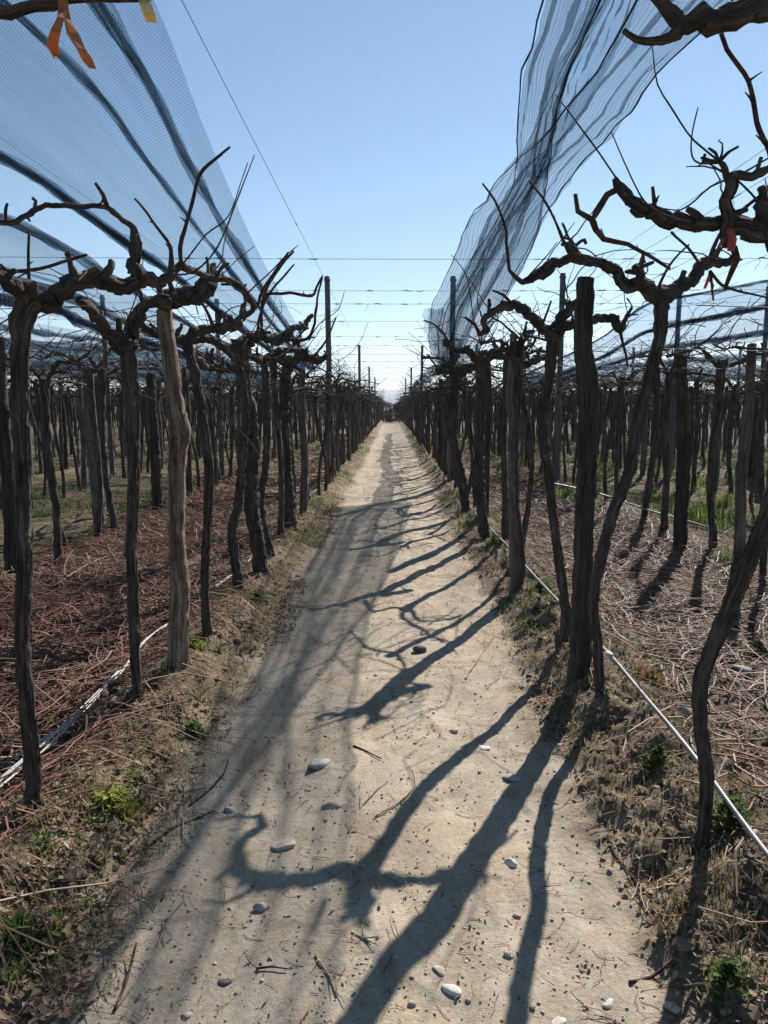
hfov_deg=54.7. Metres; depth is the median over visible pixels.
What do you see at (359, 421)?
grapevine
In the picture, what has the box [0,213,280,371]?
hail net
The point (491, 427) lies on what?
grapevine
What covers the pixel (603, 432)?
wooden post
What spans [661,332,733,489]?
grapevine
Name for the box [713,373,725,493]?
wooden post
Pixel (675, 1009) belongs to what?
stone
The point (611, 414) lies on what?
grapevine
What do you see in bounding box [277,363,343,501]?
grapevine
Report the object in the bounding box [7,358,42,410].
grapevine
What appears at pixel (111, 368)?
trellis wire
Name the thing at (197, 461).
grapevine
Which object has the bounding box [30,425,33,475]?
trellis pole
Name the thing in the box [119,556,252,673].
drip line
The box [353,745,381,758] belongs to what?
fallen twig
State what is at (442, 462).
grapevine
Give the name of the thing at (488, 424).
wooden post
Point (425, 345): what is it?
trellis wire
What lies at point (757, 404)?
grapevine
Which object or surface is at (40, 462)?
grapevine
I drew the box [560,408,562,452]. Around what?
wooden post
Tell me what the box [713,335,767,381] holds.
grapevine
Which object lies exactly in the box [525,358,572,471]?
grapevine
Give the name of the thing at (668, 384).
grapevine
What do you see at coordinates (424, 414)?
grapevine
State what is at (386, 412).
scrub tree
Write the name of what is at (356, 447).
wooden post
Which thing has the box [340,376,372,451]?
grapevine
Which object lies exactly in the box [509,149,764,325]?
trellis wire
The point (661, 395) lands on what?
grapevine
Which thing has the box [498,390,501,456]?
wooden post
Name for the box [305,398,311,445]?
grapevine
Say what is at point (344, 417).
grapevine
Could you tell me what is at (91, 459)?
wooden post
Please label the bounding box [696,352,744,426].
grapevine
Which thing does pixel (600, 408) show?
grapevine
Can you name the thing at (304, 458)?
wooden post
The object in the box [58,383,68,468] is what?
wooden post
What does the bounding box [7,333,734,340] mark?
trellis wire
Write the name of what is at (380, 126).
sky
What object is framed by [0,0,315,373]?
hail net
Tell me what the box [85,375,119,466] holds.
grapevine
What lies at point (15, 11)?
grapevine
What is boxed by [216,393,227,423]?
grapevine
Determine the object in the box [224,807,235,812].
stone
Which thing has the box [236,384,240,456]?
wooden post
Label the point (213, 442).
grapevine
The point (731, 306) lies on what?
trellis wire
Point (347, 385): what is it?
grapevine
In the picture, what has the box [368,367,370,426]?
trellis pole
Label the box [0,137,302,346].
trellis wire
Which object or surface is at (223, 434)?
grapevine
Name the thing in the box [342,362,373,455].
grapevine
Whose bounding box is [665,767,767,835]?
weed plant
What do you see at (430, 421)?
grapevine
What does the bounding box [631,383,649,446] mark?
grapevine
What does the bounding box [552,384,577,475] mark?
grapevine
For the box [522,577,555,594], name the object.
weed plant
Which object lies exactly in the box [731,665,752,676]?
stone
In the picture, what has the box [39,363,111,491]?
grapevine
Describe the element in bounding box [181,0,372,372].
trellis wire
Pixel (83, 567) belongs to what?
fallen twig
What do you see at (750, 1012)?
soil rubble
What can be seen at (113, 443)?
grapevine
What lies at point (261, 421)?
grapevine
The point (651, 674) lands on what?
weed plant
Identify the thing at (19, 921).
grass tuft
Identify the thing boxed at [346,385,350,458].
wooden post
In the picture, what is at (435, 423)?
grapevine
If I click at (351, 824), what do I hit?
fallen twig
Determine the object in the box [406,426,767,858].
irrigation pipe
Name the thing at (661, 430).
wooden post
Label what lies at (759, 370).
grapevine
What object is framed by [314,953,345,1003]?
fallen twig
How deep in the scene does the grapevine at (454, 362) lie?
12.02 m
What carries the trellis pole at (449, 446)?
on the ground at (660, 952)
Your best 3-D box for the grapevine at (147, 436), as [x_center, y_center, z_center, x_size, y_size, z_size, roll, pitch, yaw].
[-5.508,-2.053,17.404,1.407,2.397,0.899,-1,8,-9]
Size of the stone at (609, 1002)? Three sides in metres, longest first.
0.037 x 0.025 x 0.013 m
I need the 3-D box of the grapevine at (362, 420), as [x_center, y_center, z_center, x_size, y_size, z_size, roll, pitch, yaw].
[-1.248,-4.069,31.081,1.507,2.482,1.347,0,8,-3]
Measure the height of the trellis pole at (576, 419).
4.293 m
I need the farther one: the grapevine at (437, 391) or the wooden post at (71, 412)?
the wooden post at (71, 412)
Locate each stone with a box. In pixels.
[217,978,231,985]
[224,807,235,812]
[252,902,267,911]
[271,839,295,850]
[308,758,330,769]
[321,801,342,809]
[412,645,426,652]
[433,966,444,976]
[441,984,461,996]
[449,729,458,732]
[477,745,489,750]
[502,774,521,781]
[503,951,513,957]
[504,858,516,867]
[512,913,520,918]
[551,1016,566,1023]
[603,998,612,1008]
[663,1001,680,1014]
[675,705,692,716]
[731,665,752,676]
[739,829,759,838]
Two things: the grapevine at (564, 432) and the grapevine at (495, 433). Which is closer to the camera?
the grapevine at (564, 432)
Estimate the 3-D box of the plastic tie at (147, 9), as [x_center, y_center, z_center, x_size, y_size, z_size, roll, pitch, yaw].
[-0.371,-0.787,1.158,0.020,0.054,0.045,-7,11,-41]
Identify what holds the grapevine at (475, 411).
on the ground at (660, 952)
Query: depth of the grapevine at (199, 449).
22.10 m
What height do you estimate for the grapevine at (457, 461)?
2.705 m
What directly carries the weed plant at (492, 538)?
on the ground at (660, 952)
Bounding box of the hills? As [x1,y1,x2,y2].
[191,388,711,407]
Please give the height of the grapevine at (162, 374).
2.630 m
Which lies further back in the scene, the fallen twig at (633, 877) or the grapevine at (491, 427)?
the grapevine at (491, 427)
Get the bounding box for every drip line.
[0,670,120,787]
[1,731,52,766]
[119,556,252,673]
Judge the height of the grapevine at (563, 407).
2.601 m
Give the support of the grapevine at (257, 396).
on the ground at (660, 952)
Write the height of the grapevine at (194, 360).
2.503 m
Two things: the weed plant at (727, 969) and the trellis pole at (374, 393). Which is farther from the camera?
the trellis pole at (374, 393)
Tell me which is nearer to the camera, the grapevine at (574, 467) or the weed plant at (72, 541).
the weed plant at (72, 541)
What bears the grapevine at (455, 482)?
on the ground at (660, 952)
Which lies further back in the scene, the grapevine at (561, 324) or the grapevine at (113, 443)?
the grapevine at (113, 443)
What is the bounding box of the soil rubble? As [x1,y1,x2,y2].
[0,488,767,1023]
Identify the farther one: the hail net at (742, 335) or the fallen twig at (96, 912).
the hail net at (742, 335)
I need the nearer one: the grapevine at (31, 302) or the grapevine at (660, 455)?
the grapevine at (31, 302)
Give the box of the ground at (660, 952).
[0,408,767,1023]
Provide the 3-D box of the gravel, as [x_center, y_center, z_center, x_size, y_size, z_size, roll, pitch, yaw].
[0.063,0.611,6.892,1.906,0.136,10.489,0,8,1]
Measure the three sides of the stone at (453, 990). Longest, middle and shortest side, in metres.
0.063 x 0.036 x 0.022 m
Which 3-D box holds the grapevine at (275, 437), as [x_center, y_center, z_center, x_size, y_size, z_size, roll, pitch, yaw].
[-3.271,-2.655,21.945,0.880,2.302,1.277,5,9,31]
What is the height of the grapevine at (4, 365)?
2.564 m
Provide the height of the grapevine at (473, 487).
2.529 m
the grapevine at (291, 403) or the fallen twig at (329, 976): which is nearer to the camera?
the fallen twig at (329, 976)
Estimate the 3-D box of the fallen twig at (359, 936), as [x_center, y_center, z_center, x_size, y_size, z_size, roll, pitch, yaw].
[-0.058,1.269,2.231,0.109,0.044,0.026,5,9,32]
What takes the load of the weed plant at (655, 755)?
on the ground at (660, 952)
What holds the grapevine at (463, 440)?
on the ground at (660, 952)
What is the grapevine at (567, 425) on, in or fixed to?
on the ground at (660, 952)
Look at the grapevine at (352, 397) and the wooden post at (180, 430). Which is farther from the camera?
the grapevine at (352, 397)
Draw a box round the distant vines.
[7,365,767,459]
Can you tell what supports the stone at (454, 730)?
on the dirt path
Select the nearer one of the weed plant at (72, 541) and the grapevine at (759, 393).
the weed plant at (72, 541)
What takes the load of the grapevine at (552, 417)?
on the ground at (660, 952)
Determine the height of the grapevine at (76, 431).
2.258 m
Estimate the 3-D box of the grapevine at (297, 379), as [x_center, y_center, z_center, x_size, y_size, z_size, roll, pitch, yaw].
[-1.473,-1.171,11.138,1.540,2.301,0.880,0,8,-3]
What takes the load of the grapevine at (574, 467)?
on the ground at (660, 952)
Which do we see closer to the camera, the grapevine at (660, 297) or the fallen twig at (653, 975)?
the fallen twig at (653, 975)
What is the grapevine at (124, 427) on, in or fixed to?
on the ground at (660, 952)
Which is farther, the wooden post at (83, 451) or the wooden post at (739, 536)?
the wooden post at (83, 451)
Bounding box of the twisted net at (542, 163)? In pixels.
[409,0,733,392]
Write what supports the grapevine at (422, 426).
on the ground at (660, 952)
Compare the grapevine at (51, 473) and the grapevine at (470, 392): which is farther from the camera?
the grapevine at (470, 392)
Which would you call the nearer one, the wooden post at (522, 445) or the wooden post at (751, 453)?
the wooden post at (751, 453)
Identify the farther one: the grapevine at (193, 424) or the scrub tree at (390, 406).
the scrub tree at (390, 406)
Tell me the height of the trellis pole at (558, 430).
4.293 m
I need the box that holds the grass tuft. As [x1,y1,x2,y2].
[0,900,63,958]
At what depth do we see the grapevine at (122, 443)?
15.76 m
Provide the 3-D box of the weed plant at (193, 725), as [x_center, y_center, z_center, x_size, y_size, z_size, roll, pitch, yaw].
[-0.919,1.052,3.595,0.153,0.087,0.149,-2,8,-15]
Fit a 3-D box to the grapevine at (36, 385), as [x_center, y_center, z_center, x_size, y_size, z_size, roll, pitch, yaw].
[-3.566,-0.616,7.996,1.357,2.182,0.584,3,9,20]
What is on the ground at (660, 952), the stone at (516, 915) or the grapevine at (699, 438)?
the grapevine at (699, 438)
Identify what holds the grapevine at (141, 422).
on the ground at (660, 952)
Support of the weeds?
on the ground at (660, 952)
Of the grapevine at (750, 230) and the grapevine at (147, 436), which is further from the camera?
the grapevine at (147, 436)
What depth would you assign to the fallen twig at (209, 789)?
3.13 m
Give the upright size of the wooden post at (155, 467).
2.099 m
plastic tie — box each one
[46,0,95,68]
[138,0,156,22]
[703,273,713,291]
[717,229,736,250]
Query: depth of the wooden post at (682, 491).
8.09 m
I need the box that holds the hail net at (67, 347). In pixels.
[0,324,261,385]
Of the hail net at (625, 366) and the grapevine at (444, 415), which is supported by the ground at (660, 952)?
the grapevine at (444, 415)
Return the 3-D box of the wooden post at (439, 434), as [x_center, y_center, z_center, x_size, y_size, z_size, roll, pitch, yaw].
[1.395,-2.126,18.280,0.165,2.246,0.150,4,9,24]
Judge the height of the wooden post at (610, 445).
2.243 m
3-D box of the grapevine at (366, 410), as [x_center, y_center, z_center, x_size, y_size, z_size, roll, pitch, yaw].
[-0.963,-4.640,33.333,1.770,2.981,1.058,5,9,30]
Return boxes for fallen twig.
[0,871,81,896]
[0,893,86,903]
[44,877,119,936]
[51,552,122,587]
[113,899,183,1011]
[113,942,136,1010]
[118,821,169,856]
[144,811,212,849]
[182,817,190,847]
[189,759,228,806]
[256,965,287,969]
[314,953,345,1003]
[347,779,388,832]
[351,926,381,942]
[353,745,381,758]
[375,769,415,816]
[464,631,494,678]
[607,838,649,894]
[628,958,676,984]
[657,599,696,753]
[678,632,741,691]
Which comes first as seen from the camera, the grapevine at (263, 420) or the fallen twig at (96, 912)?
the fallen twig at (96, 912)
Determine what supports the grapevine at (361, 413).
on the ground at (660, 952)
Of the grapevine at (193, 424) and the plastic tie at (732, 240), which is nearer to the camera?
the plastic tie at (732, 240)
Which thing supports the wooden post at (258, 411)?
on the ground at (660, 952)
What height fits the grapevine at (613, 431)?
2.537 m
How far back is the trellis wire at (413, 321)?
20.08 m
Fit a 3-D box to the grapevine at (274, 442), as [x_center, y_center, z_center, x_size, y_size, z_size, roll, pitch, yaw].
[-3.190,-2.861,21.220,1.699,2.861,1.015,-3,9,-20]
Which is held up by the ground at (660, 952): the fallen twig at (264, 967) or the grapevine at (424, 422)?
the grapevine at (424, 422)
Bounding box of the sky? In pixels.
[0,0,767,392]
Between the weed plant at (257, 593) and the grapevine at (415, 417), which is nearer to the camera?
the weed plant at (257, 593)
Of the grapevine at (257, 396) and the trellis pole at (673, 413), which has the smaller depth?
the trellis pole at (673, 413)
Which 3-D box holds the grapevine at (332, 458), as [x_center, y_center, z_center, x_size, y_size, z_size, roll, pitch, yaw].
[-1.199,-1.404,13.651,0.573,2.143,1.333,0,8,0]
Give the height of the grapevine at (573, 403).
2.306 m
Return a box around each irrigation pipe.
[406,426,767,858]
[555,483,727,534]
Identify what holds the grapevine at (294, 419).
on the ground at (660, 952)
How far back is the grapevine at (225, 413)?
25.46 m
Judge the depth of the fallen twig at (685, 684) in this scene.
4.29 m
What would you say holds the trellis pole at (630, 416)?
on the ground at (660, 952)
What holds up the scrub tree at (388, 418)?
on the ground at (660, 952)
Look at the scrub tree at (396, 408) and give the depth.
91.06 m
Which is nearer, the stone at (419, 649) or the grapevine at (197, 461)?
the stone at (419, 649)
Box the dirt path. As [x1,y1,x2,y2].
[47,423,667,1023]
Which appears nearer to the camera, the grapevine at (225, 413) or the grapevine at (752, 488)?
the grapevine at (752, 488)
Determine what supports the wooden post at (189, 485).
on the ground at (660, 952)
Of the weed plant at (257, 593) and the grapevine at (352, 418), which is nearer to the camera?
the weed plant at (257, 593)
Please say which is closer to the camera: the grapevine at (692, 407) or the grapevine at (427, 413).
the grapevine at (692, 407)
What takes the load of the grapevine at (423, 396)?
on the ground at (660, 952)
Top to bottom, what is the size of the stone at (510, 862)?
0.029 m
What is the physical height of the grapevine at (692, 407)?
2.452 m
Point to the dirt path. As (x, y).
(389, 477)
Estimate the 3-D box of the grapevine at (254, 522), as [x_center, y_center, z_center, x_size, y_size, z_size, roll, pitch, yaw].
[-1.074,-0.853,6.669,1.254,2.861,0.557,-3,8,-19]
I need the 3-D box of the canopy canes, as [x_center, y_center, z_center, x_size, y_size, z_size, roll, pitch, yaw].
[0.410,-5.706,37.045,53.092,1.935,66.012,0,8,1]
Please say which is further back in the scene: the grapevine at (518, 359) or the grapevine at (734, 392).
the grapevine at (734, 392)
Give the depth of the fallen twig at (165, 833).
2.83 m
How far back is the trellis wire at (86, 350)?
5.50 m
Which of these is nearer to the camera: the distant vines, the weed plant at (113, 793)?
the weed plant at (113, 793)
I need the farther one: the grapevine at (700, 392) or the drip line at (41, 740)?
the grapevine at (700, 392)
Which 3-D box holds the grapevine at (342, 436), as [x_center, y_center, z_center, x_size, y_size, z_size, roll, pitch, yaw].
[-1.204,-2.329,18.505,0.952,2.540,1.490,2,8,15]
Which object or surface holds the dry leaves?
on the ground at (660, 952)
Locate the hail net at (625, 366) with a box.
[538,352,761,388]
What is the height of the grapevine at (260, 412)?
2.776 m
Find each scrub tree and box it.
[372,407,394,421]
[380,402,395,414]
[384,404,400,418]
[384,412,400,421]
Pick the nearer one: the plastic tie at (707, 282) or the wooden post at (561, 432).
the plastic tie at (707, 282)
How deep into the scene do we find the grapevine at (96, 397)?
15.04 m
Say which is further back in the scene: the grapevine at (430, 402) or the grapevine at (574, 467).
the grapevine at (430, 402)
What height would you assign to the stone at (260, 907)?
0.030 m
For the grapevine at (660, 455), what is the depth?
15.69 m
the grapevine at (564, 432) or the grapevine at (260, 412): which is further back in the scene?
the grapevine at (260, 412)
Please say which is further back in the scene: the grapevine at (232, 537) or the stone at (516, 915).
the grapevine at (232, 537)
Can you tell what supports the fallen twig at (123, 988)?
on the dirt path
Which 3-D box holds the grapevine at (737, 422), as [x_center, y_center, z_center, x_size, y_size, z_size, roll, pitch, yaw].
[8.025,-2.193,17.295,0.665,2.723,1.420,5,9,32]
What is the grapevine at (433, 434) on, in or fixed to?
on the ground at (660, 952)
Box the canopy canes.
[0,246,767,456]
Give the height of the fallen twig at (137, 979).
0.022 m
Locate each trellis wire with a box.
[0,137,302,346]
[0,305,88,308]
[0,318,758,325]
[1,288,766,298]
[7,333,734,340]
[13,301,764,311]
[30,257,767,268]
[30,346,208,351]
[38,364,258,369]
[47,342,761,348]
[79,352,668,354]
[179,359,646,361]
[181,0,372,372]
[412,30,585,366]
[483,177,766,342]
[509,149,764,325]
[536,364,765,369]
[593,346,767,352]
[595,245,717,307]
[695,305,767,307]
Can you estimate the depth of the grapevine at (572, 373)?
13.19 m
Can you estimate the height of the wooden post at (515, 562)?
2.234 m
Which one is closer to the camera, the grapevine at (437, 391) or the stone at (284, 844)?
the stone at (284, 844)
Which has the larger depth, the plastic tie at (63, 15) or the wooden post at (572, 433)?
the wooden post at (572, 433)
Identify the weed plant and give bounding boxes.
[67,534,86,546]
[82,772,145,823]
[180,717,209,738]
[189,638,209,651]
[242,590,268,602]
[481,533,502,546]
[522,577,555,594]
[625,660,672,692]
[638,738,673,778]
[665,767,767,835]
[696,489,734,505]
[700,947,767,1004]
[740,642,767,657]
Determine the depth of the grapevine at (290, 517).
8.87 m
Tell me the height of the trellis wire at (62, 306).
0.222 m
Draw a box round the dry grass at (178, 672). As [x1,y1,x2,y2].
[0,436,767,1012]
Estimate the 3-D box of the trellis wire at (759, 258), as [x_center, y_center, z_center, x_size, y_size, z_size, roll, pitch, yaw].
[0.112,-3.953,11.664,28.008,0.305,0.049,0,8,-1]
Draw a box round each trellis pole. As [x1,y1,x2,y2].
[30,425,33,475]
[100,295,114,476]
[206,348,210,439]
[214,299,224,474]
[324,276,331,456]
[358,346,361,442]
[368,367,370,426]
[374,377,375,423]
[420,346,423,429]
[447,276,456,480]
[554,273,565,485]
[573,383,576,442]
[628,347,634,440]
[669,296,681,477]
[733,351,741,443]
[754,286,767,477]
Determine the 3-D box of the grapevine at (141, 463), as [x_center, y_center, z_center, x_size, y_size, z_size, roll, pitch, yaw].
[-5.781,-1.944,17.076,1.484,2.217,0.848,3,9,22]
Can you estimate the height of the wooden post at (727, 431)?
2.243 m
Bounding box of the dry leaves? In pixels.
[0,482,767,1023]
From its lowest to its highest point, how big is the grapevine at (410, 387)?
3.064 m
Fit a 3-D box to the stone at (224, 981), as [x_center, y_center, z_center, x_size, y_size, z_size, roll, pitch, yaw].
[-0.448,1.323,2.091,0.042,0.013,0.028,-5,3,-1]
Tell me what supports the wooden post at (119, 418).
on the ground at (660, 952)
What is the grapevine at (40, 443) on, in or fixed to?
on the ground at (660, 952)
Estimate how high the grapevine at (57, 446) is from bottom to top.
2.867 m
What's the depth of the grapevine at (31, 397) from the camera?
16.27 m
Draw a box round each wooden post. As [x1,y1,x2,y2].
[0,336,16,574]
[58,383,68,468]
[67,389,73,454]
[77,373,86,488]
[81,367,105,529]
[118,402,120,446]
[123,409,126,456]
[146,373,162,513]
[156,309,191,670]
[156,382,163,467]
[181,370,192,495]
[228,398,231,448]
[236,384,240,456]
[258,397,259,433]
[298,361,308,514]
[312,398,314,441]
[325,374,331,483]
[335,384,340,469]
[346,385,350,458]
[355,391,357,449]
[419,391,422,445]
[426,392,430,449]
[433,387,437,457]
[437,380,443,467]
[484,363,492,513]
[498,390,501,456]
[505,333,522,591]
[519,385,524,461]
[548,406,551,454]
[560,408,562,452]
[567,276,599,683]
[571,419,573,440]
[600,384,607,462]
[609,390,613,448]
[640,402,648,475]
[658,388,662,458]
[672,355,690,549]
[701,389,706,452]
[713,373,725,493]
[725,399,730,448]
[733,343,756,561]
[747,381,758,476]
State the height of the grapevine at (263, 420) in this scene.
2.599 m
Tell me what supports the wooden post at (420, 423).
on the ground at (660, 952)
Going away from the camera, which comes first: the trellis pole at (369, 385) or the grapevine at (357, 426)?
the grapevine at (357, 426)
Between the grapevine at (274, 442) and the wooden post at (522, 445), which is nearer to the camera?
the wooden post at (522, 445)
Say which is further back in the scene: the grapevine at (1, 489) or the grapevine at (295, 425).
the grapevine at (295, 425)
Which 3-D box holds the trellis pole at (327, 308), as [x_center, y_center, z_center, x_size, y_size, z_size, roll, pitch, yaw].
[-1.108,-2.538,14.987,0.166,4.293,0.124,-6,10,-35]
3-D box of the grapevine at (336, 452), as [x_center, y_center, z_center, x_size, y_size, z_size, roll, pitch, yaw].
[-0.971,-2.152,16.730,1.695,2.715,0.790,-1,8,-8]
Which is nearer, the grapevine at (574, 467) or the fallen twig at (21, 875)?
the fallen twig at (21, 875)
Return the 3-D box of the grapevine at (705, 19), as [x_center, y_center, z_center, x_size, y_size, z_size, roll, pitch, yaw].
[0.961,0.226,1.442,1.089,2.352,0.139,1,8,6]
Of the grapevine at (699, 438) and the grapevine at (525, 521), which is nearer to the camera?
the grapevine at (525, 521)
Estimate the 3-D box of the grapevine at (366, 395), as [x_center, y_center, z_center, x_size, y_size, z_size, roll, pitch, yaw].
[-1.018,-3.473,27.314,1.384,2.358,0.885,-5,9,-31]
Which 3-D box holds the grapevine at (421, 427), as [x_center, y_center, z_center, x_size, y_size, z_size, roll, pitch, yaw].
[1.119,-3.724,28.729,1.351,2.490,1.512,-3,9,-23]
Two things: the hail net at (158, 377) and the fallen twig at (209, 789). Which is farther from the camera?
the hail net at (158, 377)
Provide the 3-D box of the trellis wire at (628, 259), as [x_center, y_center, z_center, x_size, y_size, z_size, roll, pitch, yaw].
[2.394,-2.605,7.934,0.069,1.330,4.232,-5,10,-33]
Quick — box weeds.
[0,432,767,984]
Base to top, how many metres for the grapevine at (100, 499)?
2.561 m
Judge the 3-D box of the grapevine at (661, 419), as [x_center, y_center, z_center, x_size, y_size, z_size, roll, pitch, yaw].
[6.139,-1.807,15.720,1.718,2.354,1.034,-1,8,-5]
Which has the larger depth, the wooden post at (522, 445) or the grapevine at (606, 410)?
the wooden post at (522, 445)
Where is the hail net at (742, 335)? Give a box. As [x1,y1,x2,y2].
[523,280,767,385]
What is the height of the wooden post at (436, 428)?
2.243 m
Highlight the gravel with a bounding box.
[41,506,737,1023]
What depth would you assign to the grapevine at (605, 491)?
11.79 m
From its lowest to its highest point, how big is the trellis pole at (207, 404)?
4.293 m
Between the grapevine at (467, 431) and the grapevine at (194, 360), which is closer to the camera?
the grapevine at (194, 360)
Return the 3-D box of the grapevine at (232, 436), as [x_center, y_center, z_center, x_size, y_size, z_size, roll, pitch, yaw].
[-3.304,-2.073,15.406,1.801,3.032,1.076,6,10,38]
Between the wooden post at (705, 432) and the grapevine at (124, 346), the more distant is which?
the wooden post at (705, 432)
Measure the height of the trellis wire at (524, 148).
0.186 m
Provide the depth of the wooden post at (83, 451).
13.80 m
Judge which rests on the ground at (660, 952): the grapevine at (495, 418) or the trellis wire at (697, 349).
the grapevine at (495, 418)
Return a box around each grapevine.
[0,0,150,20]
[0,146,297,810]
[0,321,115,563]
[0,348,64,387]
[0,379,9,508]
[7,318,159,535]
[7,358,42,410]
[7,374,55,473]
[8,351,102,550]
[9,375,58,498]
[28,382,55,424]
[29,336,106,497]
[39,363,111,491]
[51,340,120,480]
[53,380,73,470]
[55,388,79,466]
[68,331,161,531]
[74,384,125,434]
[75,253,247,701]
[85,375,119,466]
[98,363,126,478]
[105,384,118,457]
[111,393,118,457]
[113,383,156,473]
[118,369,164,453]
[118,375,164,472]
[139,252,288,636]
[139,347,225,382]
[140,396,162,453]
[141,361,168,460]
[144,391,164,412]
[156,358,230,490]
[156,364,251,486]
[158,360,216,482]
[177,264,294,590]
[180,364,251,484]
[190,391,206,459]
[190,395,200,458]
[191,371,236,482]
[192,376,229,451]
[195,251,322,574]
[198,349,257,479]
[207,379,271,466]
[216,389,235,449]
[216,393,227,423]
[222,393,229,433]
[225,380,279,462]
[225,381,262,474]
[228,305,325,555]
[230,379,263,464]
[250,359,334,505]
[252,391,278,402]
[253,372,295,459]
[253,381,279,447]
[255,345,332,519]
[260,318,335,530]
[267,292,344,538]
[270,365,327,490]
[270,398,276,458]
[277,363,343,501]
[292,397,309,422]
[292,402,297,437]
[293,360,354,495]
[293,381,309,449]
[293,393,311,447]
[305,361,369,481]
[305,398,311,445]
[307,351,351,407]
[309,380,333,482]
[313,375,351,464]
[314,361,378,472]
[315,352,370,465]
[318,385,358,459]
[324,368,386,475]
[333,358,358,409]
[334,376,367,435]
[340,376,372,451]
[341,375,375,461]
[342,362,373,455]
[342,379,377,460]
[345,376,370,453]
[350,390,364,449]
[352,401,357,452]
[357,393,372,435]
[358,387,376,443]
[360,394,374,433]
[361,392,369,442]
[361,397,382,437]
[363,380,384,439]
[397,384,418,441]
[398,370,424,444]
[403,321,502,494]
[405,381,433,419]
[405,382,422,445]
[405,390,425,448]
[406,349,502,491]
[406,363,499,514]
[406,377,458,447]
[406,388,474,480]
[408,371,430,451]
[409,391,426,445]
[410,379,428,452]
[411,362,466,469]
[412,384,432,456]
[414,357,497,489]
[414,379,476,399]
[414,381,461,407]
[414,385,459,462]
[414,398,431,455]
[417,356,491,475]
[418,379,435,448]
[422,389,460,472]
[424,320,505,536]
[426,329,499,511]
[430,358,476,487]
[431,345,532,506]
[432,377,444,459]
[434,386,466,458]
[451,249,538,546]
[458,399,475,438]
[464,255,639,641]
[466,265,574,540]
[479,313,563,586]
[482,181,767,693]
[490,383,497,452]
[492,373,501,453]
[492,378,502,454]
[492,391,501,452]
[498,371,554,467]
[523,368,563,471]
[523,383,538,465]
[524,368,574,458]
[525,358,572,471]
[527,381,554,471]
[536,359,608,483]
[539,395,565,447]
[551,385,571,451]
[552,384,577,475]
[553,376,577,485]
[555,33,767,849]
[556,339,611,385]
[560,338,663,501]
[562,392,574,452]
[563,394,576,455]
[564,397,577,456]
[575,375,630,467]
[595,369,661,498]
[596,361,637,468]
[597,378,616,457]
[598,368,660,468]
[599,338,662,494]
[600,388,636,462]
[606,371,641,471]
[613,329,692,520]
[622,0,767,45]
[625,398,635,417]
[630,372,701,493]
[631,317,732,530]
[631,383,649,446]
[632,382,701,476]
[638,384,675,480]
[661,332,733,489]
[661,363,713,469]
[663,312,767,550]
[671,379,713,406]
[673,392,710,458]
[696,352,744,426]
[696,384,712,463]
[701,379,732,466]
[703,368,740,465]
[708,360,763,498]
[712,298,767,572]
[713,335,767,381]
[718,359,740,472]
[730,368,761,502]
[730,381,767,433]
[734,341,767,484]
[737,390,760,420]
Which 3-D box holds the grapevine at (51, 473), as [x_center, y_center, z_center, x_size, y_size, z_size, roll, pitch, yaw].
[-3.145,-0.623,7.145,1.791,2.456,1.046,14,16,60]
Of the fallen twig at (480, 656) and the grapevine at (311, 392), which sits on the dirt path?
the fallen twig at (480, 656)
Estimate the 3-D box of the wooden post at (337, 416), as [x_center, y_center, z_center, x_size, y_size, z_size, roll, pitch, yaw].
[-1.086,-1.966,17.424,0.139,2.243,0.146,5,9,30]
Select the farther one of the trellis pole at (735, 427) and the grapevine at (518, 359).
the trellis pole at (735, 427)
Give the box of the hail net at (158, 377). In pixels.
[6,343,279,384]
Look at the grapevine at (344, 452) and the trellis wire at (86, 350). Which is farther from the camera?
the grapevine at (344, 452)
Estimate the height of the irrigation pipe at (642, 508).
0.868 m
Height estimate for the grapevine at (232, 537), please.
2.671 m
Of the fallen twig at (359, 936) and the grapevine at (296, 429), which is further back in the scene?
the grapevine at (296, 429)
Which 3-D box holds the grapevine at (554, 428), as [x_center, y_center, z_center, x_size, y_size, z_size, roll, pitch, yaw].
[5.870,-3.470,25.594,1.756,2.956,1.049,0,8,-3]
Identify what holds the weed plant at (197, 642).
on the ground at (660, 952)
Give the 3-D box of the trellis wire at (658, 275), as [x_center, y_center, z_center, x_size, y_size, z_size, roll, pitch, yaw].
[3.030,-2.916,10.167,0.073,1.419,5.769,-5,9,-30]
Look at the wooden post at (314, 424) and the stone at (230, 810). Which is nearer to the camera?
the stone at (230, 810)
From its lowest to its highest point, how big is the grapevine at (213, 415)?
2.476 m
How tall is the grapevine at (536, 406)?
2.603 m
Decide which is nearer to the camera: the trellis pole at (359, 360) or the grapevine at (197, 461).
the grapevine at (197, 461)
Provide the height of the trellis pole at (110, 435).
4.293 m
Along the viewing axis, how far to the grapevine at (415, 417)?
30.99 m
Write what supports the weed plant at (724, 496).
on the ground at (660, 952)
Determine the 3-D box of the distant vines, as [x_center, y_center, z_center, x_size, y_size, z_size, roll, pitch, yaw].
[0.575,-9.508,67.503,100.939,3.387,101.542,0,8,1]
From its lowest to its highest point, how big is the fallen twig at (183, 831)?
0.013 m
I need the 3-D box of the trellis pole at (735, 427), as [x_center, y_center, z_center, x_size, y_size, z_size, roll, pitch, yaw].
[15.238,-4.931,32.007,0.141,4.293,0.126,0,8,1]
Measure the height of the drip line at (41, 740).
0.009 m
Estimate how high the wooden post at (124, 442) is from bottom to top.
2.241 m
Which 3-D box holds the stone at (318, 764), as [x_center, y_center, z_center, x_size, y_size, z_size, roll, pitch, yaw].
[-0.291,1.140,3.357,0.106,0.045,0.100,-1,8,-6]
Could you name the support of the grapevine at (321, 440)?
on the ground at (660, 952)

